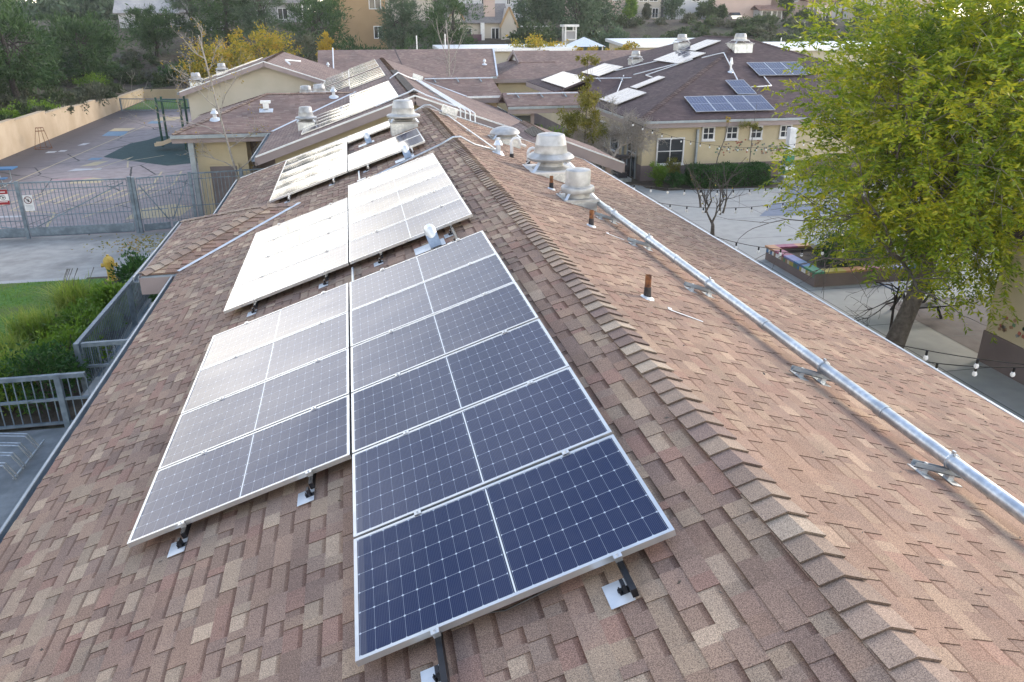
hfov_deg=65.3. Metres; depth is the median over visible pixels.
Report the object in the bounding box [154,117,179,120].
painted marking
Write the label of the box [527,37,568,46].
autumn tree
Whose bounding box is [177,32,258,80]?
autumn tree
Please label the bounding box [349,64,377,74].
solar panel
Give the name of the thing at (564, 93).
conduit
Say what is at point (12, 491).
walk
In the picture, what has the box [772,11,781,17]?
window
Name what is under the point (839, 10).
house
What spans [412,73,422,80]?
junction box
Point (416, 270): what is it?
solar panel
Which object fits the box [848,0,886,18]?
house
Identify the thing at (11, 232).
steel gate
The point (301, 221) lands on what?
solar panel
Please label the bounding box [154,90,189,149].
play structure
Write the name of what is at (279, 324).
solar panel
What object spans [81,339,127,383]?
steel fence
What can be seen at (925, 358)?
string lights
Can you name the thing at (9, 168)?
picnic table
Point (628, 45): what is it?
autumn tree
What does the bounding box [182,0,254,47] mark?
pine tree
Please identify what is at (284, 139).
school building
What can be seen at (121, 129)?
painted marking
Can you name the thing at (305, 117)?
roof fan
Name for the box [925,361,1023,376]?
string lights
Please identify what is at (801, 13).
broadleaf tree
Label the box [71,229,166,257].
fallen leaves
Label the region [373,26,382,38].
window
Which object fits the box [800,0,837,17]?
house
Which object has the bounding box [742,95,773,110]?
solar panel
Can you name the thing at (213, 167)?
door
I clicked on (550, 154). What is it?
roof fan
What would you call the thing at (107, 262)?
fire hydrant
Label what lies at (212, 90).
bare tree
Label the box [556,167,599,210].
roof fan
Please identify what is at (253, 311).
mounting rail
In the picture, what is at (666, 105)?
hipped building
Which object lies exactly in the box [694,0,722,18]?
broadleaf tree
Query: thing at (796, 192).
painted star marking
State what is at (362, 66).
solar panel
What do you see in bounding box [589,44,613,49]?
autumn tree
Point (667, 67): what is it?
conduit
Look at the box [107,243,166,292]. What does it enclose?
bush
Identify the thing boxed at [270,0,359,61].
pine tree
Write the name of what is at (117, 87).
hillside brush
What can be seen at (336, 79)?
solar panel
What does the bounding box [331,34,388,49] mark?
pine tree
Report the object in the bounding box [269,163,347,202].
solar panel
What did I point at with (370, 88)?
solar panel
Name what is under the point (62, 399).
steel fence
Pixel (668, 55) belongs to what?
solar panel
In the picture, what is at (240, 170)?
steel fence
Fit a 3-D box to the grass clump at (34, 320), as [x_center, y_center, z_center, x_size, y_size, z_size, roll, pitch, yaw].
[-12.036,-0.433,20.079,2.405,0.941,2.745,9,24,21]
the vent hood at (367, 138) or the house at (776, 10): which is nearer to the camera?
the vent hood at (367, 138)
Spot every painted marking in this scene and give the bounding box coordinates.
[51,177,90,180]
[68,178,103,183]
[70,168,101,170]
[83,161,106,165]
[102,131,127,135]
[110,128,134,130]
[126,204,192,218]
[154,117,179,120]
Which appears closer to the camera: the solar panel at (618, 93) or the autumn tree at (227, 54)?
the solar panel at (618, 93)
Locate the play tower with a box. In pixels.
[560,24,578,43]
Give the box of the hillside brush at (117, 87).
[0,45,161,120]
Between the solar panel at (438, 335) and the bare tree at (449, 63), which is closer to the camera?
the solar panel at (438, 335)
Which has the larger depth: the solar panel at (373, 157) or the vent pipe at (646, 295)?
the solar panel at (373, 157)
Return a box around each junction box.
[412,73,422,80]
[439,104,457,118]
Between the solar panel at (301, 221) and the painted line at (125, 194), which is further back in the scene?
the painted line at (125, 194)
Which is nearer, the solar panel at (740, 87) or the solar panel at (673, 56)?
the solar panel at (740, 87)
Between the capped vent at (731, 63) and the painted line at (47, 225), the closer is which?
the painted line at (47, 225)
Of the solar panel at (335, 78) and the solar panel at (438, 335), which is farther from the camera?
the solar panel at (335, 78)
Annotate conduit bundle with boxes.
[414,78,475,121]
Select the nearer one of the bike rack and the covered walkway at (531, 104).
the bike rack
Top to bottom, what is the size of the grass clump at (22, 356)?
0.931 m
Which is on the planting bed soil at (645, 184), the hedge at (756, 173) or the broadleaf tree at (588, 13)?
the hedge at (756, 173)
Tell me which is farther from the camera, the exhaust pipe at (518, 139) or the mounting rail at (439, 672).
the exhaust pipe at (518, 139)
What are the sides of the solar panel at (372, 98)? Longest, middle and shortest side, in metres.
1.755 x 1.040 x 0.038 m
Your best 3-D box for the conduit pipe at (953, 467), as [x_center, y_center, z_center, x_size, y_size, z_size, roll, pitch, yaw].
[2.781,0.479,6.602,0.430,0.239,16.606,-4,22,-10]
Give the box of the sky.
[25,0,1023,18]
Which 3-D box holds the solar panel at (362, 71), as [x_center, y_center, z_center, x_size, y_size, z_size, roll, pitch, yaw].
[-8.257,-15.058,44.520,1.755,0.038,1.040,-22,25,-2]
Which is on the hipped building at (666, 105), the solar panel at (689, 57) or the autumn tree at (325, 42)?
the solar panel at (689, 57)
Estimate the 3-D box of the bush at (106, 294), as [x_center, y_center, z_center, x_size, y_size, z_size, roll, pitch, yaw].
[-10.908,-0.991,21.673,1.432,1.357,1.668,-4,22,-10]
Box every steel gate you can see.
[0,181,30,238]
[18,178,135,236]
[136,176,171,230]
[165,174,192,225]
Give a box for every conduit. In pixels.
[351,267,353,280]
[371,114,496,176]
[375,88,455,106]
[389,72,416,79]
[415,104,493,128]
[425,77,492,82]
[507,92,577,97]
[596,77,631,81]
[612,61,656,71]
[633,64,674,74]
[646,59,692,77]
[702,52,737,79]
[751,76,771,87]
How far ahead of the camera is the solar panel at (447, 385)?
6.43 m
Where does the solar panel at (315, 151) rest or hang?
on the mounting rail
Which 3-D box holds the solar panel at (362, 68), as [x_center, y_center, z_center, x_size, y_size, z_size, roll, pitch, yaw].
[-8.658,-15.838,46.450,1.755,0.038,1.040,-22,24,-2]
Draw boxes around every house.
[113,0,184,27]
[179,0,231,30]
[256,0,303,21]
[332,0,387,49]
[385,0,436,20]
[439,0,518,40]
[459,0,530,19]
[565,0,624,18]
[625,0,660,18]
[660,0,707,18]
[712,0,770,18]
[751,5,786,18]
[771,0,802,18]
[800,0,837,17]
[832,1,847,18]
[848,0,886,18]
[890,0,933,15]
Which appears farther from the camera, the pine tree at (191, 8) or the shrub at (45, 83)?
the pine tree at (191, 8)
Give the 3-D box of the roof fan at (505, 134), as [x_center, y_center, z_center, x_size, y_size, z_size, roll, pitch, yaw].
[-0.181,-5.178,20.282,0.770,0.544,0.770,-4,22,-10]
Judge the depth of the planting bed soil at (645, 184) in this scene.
38.47 m
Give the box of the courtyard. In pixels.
[598,167,1023,419]
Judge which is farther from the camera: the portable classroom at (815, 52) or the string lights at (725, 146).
the portable classroom at (815, 52)
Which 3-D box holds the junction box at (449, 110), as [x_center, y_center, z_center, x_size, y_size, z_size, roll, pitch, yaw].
[-1.774,-6.400,22.291,0.520,0.396,0.280,-4,22,-10]
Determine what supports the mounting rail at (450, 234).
on the school building at (776, 561)
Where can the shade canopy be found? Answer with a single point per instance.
(583, 42)
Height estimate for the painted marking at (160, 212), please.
0.001 m
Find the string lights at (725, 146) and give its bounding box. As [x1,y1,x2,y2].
[628,120,832,150]
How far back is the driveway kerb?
24.91 m
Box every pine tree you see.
[0,0,66,99]
[27,7,138,79]
[28,8,122,76]
[119,2,188,57]
[161,0,218,49]
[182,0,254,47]
[214,0,291,56]
[262,39,313,56]
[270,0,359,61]
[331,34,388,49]
[375,0,427,48]
[385,36,430,49]
[407,0,494,47]
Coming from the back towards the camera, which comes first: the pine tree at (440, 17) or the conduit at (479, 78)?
the pine tree at (440, 17)
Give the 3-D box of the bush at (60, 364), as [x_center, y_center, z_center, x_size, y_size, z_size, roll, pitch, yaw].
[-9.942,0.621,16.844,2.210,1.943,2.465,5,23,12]
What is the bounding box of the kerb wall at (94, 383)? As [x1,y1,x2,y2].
[81,298,152,395]
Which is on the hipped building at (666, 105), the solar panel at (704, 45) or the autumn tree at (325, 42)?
the solar panel at (704, 45)
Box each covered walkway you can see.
[499,91,584,139]
[510,120,624,173]
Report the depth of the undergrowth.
81.12 m
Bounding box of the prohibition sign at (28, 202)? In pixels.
[22,195,34,210]
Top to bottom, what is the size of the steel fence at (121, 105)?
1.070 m
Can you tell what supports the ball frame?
on the playground asphalt
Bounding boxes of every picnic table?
[0,166,17,186]
[881,281,958,318]
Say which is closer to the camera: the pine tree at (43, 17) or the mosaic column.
the mosaic column
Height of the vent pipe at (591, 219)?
0.260 m
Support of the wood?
on the terrain at (638, 31)
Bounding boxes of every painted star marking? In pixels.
[760,203,845,215]
[776,186,843,200]
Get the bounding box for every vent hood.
[359,132,373,146]
[395,144,413,162]
[414,224,445,254]
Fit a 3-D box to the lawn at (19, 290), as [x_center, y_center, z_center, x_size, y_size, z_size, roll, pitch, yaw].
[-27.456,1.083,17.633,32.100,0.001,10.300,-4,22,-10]
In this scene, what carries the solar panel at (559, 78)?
on the hipped building at (666, 105)
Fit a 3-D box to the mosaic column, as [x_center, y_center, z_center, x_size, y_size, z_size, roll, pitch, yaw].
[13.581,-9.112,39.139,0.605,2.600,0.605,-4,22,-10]
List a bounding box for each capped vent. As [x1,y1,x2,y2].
[210,109,219,121]
[329,87,338,98]
[492,137,504,155]
[728,58,732,72]
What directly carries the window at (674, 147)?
in the hipped building at (666, 105)
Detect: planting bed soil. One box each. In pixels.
[0,276,148,429]
[634,180,778,190]
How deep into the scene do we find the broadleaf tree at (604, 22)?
106.49 m
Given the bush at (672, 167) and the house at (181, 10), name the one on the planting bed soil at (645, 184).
the bush at (672, 167)
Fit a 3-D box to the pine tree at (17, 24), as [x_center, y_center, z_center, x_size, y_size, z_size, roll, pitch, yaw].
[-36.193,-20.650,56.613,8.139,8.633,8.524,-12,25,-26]
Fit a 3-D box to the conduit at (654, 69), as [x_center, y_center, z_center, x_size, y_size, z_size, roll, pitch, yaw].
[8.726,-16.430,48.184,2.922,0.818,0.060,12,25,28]
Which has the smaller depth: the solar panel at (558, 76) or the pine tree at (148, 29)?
the solar panel at (558, 76)
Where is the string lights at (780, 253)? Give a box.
[714,227,905,256]
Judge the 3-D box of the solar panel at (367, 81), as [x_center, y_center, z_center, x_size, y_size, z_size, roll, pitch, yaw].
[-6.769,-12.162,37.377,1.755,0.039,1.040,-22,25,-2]
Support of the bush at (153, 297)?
on the terrain at (638, 31)
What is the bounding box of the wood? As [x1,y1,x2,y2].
[0,0,564,20]
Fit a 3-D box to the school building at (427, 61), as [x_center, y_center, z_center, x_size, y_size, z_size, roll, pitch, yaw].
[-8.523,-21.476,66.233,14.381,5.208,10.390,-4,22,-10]
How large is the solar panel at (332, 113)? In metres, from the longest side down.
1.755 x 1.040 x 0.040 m
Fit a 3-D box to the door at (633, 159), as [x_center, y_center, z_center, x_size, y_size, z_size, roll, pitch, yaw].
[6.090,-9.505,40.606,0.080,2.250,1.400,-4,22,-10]
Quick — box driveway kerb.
[0,275,115,283]
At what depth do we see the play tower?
95.50 m
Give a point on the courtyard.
(1000, 389)
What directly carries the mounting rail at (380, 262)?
on the school building at (776, 561)
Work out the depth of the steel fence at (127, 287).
19.40 m
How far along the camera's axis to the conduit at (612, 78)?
48.52 m
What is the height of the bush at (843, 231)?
1.593 m
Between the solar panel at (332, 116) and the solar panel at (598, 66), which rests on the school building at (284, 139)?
the solar panel at (332, 116)
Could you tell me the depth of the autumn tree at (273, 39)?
73.28 m
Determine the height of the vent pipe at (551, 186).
0.260 m
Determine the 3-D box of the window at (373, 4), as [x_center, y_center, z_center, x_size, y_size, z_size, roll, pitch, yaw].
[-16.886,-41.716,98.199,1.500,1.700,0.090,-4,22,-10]
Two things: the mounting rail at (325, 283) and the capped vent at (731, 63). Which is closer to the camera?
the mounting rail at (325, 283)
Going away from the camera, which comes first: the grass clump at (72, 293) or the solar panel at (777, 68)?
the grass clump at (72, 293)
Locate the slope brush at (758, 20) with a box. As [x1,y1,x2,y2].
[578,12,1015,41]
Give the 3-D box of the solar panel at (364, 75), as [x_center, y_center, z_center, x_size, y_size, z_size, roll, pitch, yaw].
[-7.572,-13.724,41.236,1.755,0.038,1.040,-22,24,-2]
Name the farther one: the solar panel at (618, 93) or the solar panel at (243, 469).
the solar panel at (618, 93)
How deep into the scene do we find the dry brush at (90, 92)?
64.05 m
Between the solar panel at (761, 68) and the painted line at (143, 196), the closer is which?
the painted line at (143, 196)
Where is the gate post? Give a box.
[126,176,143,232]
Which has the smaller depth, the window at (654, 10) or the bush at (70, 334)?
the bush at (70, 334)
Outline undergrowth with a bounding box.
[148,53,225,91]
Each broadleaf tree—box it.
[280,30,321,61]
[502,16,560,43]
[509,0,561,31]
[543,0,610,43]
[563,0,626,32]
[585,23,629,49]
[620,0,638,18]
[641,2,651,19]
[659,0,685,18]
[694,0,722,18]
[715,3,728,18]
[717,0,1023,348]
[778,0,795,18]
[794,8,814,18]
[853,3,872,18]
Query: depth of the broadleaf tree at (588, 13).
103.00 m
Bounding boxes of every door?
[208,164,238,210]
[626,133,637,178]
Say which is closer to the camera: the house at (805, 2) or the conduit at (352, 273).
the conduit at (352, 273)
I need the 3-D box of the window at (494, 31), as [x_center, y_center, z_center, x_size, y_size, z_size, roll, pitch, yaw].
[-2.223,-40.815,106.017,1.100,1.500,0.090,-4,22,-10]
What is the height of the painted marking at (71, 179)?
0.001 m
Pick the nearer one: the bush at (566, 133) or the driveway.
the driveway
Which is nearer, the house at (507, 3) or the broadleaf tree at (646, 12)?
the broadleaf tree at (646, 12)
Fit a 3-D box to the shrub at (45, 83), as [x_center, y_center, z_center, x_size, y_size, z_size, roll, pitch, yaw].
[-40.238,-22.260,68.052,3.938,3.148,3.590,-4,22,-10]
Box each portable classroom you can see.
[432,44,577,63]
[605,38,692,49]
[763,41,921,78]
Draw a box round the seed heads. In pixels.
[62,267,93,292]
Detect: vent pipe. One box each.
[548,176,554,190]
[587,210,595,227]
[641,274,653,300]
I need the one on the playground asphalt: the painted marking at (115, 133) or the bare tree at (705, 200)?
the painted marking at (115, 133)
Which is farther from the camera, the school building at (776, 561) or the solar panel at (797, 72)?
the solar panel at (797, 72)
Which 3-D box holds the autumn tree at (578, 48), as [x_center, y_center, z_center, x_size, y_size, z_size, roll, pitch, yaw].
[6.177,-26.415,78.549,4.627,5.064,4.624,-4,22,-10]
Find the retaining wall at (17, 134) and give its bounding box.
[0,89,187,159]
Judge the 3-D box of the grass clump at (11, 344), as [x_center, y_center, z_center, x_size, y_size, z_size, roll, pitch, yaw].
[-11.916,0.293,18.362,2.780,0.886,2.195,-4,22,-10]
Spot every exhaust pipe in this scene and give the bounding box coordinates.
[285,59,300,64]
[510,137,525,157]
[526,146,534,163]
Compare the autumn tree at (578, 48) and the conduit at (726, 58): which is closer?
the conduit at (726, 58)
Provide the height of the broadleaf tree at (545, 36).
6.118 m
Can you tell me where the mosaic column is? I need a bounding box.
[777,127,797,182]
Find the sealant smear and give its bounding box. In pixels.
[668,307,702,321]
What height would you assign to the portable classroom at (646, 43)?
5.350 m
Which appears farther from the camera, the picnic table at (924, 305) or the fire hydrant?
the fire hydrant
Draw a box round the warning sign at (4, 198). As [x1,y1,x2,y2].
[0,189,9,204]
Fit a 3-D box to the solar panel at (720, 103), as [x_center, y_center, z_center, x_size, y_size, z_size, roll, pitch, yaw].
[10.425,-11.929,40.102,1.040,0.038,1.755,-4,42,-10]
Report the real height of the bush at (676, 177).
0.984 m
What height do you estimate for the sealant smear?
0.114 m
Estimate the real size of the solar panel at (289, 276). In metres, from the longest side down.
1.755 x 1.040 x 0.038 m
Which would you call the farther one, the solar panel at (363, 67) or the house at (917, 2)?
the house at (917, 2)
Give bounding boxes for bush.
[0,335,93,416]
[0,341,31,415]
[25,310,113,381]
[41,295,129,346]
[84,278,138,319]
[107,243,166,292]
[147,294,157,301]
[540,124,566,135]
[554,129,582,141]
[644,161,669,186]
[663,154,682,175]
[663,171,686,187]
[814,227,874,266]
[815,226,876,255]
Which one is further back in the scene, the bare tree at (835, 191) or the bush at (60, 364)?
the bare tree at (835, 191)
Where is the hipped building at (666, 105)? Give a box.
[526,35,983,180]
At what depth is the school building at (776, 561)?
5.44 m
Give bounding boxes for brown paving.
[883,295,992,352]
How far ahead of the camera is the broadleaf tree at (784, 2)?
128.69 m
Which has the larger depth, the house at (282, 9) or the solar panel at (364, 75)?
the house at (282, 9)
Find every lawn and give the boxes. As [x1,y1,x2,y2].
[0,278,104,345]
[126,99,189,108]
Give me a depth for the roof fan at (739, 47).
45.81 m
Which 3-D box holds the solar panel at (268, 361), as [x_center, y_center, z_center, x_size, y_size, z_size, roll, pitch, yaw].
[-2.521,0.212,8.332,1.755,0.038,1.040,-22,25,-2]
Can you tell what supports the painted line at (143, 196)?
on the playground asphalt
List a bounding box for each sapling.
[553,53,609,147]
[716,117,730,162]
[738,104,762,164]
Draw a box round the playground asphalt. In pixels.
[0,100,204,238]
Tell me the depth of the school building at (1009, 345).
18.04 m
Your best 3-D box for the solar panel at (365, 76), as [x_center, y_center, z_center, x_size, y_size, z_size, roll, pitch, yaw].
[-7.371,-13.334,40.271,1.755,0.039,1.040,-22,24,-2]
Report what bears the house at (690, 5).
on the terrain at (638, 31)
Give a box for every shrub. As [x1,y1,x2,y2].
[0,105,25,117]
[7,96,65,112]
[22,64,67,90]
[35,83,76,102]
[69,71,111,87]
[72,80,110,99]
[153,62,187,83]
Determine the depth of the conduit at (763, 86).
42.26 m
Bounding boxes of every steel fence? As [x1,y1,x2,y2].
[0,371,89,429]
[73,250,167,392]
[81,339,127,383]
[119,98,189,110]
[187,168,263,216]
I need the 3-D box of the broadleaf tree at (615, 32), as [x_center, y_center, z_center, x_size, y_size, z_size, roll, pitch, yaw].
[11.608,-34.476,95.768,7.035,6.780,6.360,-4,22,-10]
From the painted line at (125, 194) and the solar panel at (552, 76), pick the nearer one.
the painted line at (125, 194)
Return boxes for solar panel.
[127,395,351,547]
[158,348,350,469]
[181,312,349,414]
[199,283,349,370]
[224,243,348,313]
[234,225,348,286]
[242,211,348,265]
[250,198,347,247]
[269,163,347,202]
[274,155,347,190]
[277,149,346,181]
[281,143,346,173]
[284,137,346,166]
[301,112,349,134]
[303,109,349,129]
[314,106,349,120]
[316,103,349,118]
[321,72,348,83]
[322,73,348,83]
[324,75,348,84]
[324,76,348,86]
[325,79,348,88]
[325,81,348,90]
[328,84,348,91]
[347,121,389,142]
[348,128,419,161]
[348,134,424,171]
[348,153,437,196]
[348,162,444,209]
[349,61,375,71]
[349,62,376,72]
[349,63,376,73]
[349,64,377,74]
[349,65,378,77]
[349,67,379,79]
[349,68,380,81]
[349,69,381,82]
[349,71,382,84]
[349,81,389,96]
[349,172,452,223]
[349,184,460,241]
[349,198,472,263]
[350,72,383,85]
[350,74,385,88]
[350,83,389,99]
[350,84,391,102]
[350,87,393,104]
[350,89,394,107]
[350,91,396,111]
[350,94,397,115]
[350,230,496,310]
[350,253,514,346]
[351,282,538,392]
[351,319,569,453]
[352,367,612,538]
[354,434,675,666]
[542,71,565,80]
[545,72,568,81]
[548,73,572,82]
[551,74,575,84]
[555,75,579,85]
[558,76,583,86]
[562,79,582,87]
[581,63,606,72]
[586,64,611,73]
[591,65,617,74]
[594,66,622,76]
[600,88,632,100]
[605,89,637,101]
[611,91,645,104]
[630,76,664,88]
[654,50,683,60]
[660,51,690,61]
[665,51,696,62]
[672,52,704,63]
[681,39,711,49]
[684,96,715,111]
[688,40,720,50]
[704,96,735,111]
[723,95,755,110]
[725,80,756,94]
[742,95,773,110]
[747,62,775,75]
[764,62,792,75]
[780,62,809,74]
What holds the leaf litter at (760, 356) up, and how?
on the school building at (776, 561)
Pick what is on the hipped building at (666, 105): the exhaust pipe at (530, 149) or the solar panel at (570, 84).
the solar panel at (570, 84)
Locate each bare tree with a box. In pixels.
[119,16,273,180]
[427,6,471,76]
[563,91,667,174]
[684,157,752,235]
[808,151,904,224]
[845,276,935,328]
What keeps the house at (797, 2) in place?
on the terrain at (638, 31)
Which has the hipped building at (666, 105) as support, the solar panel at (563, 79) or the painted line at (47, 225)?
the solar panel at (563, 79)
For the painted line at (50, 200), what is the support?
on the playground asphalt
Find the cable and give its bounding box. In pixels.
[487,582,562,613]
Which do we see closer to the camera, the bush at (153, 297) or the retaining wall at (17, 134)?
the bush at (153, 297)
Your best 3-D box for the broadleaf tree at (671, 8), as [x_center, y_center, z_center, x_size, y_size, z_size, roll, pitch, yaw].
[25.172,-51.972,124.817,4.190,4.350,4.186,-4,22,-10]
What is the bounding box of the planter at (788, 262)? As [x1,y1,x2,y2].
[765,242,915,286]
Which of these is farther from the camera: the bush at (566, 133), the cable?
the bush at (566, 133)
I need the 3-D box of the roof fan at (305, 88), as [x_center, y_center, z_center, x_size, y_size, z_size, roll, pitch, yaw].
[-10.193,-12.198,39.528,0.890,0.867,0.890,-4,22,-10]
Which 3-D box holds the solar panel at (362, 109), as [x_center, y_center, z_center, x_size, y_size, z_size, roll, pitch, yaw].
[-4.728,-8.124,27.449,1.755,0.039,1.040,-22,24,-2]
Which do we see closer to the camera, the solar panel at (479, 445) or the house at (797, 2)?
the solar panel at (479, 445)
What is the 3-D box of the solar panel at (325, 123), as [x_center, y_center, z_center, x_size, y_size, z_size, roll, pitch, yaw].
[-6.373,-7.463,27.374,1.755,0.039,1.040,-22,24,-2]
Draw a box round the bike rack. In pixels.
[0,433,44,479]
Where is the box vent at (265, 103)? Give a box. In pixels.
[259,100,272,112]
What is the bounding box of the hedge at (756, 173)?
[683,161,773,187]
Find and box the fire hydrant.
[101,254,117,280]
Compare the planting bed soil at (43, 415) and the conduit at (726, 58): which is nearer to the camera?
the planting bed soil at (43, 415)
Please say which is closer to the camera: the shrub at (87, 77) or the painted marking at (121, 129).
the painted marking at (121, 129)
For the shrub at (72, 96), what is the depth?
61.03 m
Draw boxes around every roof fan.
[189,72,203,87]
[215,63,227,75]
[295,106,316,130]
[299,85,311,92]
[311,84,327,91]
[386,99,419,135]
[488,126,522,148]
[522,132,574,182]
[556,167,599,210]
[628,51,643,65]
[673,34,689,50]
[725,33,754,52]
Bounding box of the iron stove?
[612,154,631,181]
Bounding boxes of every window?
[277,8,288,19]
[368,0,380,8]
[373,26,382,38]
[491,28,498,37]
[610,127,619,153]
[651,8,658,17]
[655,137,684,165]
[701,127,715,141]
[724,126,738,140]
[748,126,762,139]
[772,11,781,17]
[778,125,792,138]
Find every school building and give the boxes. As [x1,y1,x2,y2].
[0,107,1023,681]
[170,57,521,215]
[177,51,341,119]
[318,48,497,78]
[493,50,645,115]
[977,218,1023,384]
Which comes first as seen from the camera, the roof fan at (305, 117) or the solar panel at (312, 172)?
the solar panel at (312, 172)
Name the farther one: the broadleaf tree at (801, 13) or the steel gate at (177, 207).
the broadleaf tree at (801, 13)
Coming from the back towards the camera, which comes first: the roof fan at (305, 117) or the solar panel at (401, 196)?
the roof fan at (305, 117)
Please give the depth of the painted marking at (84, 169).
43.12 m
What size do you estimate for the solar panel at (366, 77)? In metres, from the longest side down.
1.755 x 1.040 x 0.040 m
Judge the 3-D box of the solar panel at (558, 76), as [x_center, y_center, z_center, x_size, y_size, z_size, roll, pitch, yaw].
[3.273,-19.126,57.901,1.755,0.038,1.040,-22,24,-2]
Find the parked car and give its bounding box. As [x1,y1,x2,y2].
[726,12,741,18]
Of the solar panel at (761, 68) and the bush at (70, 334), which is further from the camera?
the solar panel at (761, 68)
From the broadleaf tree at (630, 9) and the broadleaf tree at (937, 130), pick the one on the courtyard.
the broadleaf tree at (937, 130)
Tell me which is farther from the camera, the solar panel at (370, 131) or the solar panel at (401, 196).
the solar panel at (370, 131)
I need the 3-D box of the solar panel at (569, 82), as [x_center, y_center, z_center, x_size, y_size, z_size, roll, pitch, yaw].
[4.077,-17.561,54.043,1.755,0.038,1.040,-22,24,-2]
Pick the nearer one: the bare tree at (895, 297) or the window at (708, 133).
the bare tree at (895, 297)
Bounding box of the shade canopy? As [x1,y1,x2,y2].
[567,37,605,49]
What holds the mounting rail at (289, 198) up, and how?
on the school building at (776, 561)
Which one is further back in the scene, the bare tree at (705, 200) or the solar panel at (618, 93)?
the solar panel at (618, 93)
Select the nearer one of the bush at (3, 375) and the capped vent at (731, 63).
the bush at (3, 375)
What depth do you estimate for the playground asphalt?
42.29 m
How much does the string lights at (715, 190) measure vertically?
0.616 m
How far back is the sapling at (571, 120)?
35.79 m
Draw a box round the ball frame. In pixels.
[35,127,52,149]
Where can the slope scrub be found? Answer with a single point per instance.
(719, 22)
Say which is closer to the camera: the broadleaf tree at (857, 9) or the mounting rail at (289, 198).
the mounting rail at (289, 198)
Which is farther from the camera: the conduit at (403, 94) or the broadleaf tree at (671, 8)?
the broadleaf tree at (671, 8)
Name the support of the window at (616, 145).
in the hipped building at (666, 105)
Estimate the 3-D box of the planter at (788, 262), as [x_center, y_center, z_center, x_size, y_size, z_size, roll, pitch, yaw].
[10.659,-2.553,25.810,3.780,0.480,3.170,-4,22,-10]
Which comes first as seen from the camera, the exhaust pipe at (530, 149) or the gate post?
the exhaust pipe at (530, 149)
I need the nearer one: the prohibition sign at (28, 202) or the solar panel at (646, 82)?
the prohibition sign at (28, 202)
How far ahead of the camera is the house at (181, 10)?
102.17 m
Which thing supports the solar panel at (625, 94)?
on the hipped building at (666, 105)
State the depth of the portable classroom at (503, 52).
77.25 m
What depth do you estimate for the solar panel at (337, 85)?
41.27 m
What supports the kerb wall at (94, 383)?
on the walk
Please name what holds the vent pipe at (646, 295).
on the school building at (776, 561)
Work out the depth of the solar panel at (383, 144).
18.43 m
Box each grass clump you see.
[0,302,78,347]
[0,329,31,357]
[0,340,62,401]
[27,272,120,316]
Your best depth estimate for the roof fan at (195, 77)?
47.52 m
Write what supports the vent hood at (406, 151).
on the school building at (776, 561)
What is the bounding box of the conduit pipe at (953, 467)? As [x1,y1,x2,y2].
[595,200,1023,524]
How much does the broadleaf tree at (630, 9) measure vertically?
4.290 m
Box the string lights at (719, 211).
[657,181,860,213]
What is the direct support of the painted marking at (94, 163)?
on the playground asphalt
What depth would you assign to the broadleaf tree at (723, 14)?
125.95 m
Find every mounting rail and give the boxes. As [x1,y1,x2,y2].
[167,321,247,557]
[247,223,279,316]
[284,154,300,202]
[297,291,324,506]
[319,203,331,288]
[368,177,382,266]
[380,268,449,681]
[416,158,452,238]
[447,226,638,609]
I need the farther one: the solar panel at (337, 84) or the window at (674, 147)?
the solar panel at (337, 84)
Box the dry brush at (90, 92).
[0,48,157,115]
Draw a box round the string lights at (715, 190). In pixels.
[625,181,819,195]
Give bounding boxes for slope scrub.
[561,12,1023,43]
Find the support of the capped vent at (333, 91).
on the school building at (284, 139)
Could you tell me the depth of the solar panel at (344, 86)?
39.11 m
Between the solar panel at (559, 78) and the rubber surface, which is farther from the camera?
the solar panel at (559, 78)
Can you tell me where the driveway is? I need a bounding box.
[0,231,169,280]
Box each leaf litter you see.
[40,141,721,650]
[458,126,1020,588]
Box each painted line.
[0,126,144,187]
[0,189,55,226]
[37,195,64,205]
[67,172,161,208]
[82,171,181,217]
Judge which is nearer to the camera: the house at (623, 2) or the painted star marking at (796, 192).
the painted star marking at (796, 192)
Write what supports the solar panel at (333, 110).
on the school building at (284, 139)
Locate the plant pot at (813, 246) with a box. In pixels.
[810,241,818,248]
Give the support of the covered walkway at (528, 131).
on the courtyard
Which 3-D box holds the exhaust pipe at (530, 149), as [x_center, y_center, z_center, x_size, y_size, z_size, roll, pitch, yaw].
[0.509,-3.935,16.934,0.431,0.384,0.098,-7,23,-16]
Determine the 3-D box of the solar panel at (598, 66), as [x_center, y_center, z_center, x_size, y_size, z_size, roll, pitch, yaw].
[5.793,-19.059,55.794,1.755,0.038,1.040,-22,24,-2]
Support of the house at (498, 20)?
on the terrain at (638, 31)
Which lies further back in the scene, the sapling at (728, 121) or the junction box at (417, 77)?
the sapling at (728, 121)
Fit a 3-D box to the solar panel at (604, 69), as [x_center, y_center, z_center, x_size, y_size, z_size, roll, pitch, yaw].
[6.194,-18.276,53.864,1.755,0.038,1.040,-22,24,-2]
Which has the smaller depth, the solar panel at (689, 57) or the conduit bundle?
the conduit bundle
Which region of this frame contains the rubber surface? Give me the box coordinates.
[104,136,197,165]
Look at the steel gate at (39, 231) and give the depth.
29.70 m
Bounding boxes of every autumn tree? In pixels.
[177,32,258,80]
[225,19,303,65]
[260,46,280,57]
[315,30,337,61]
[505,33,548,49]
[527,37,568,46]
[572,45,591,50]
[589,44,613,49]
[615,40,640,49]
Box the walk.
[0,427,68,528]
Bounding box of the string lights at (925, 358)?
[894,343,1023,368]
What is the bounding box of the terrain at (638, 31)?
[0,17,1023,432]
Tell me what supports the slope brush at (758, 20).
on the terrain at (638, 31)

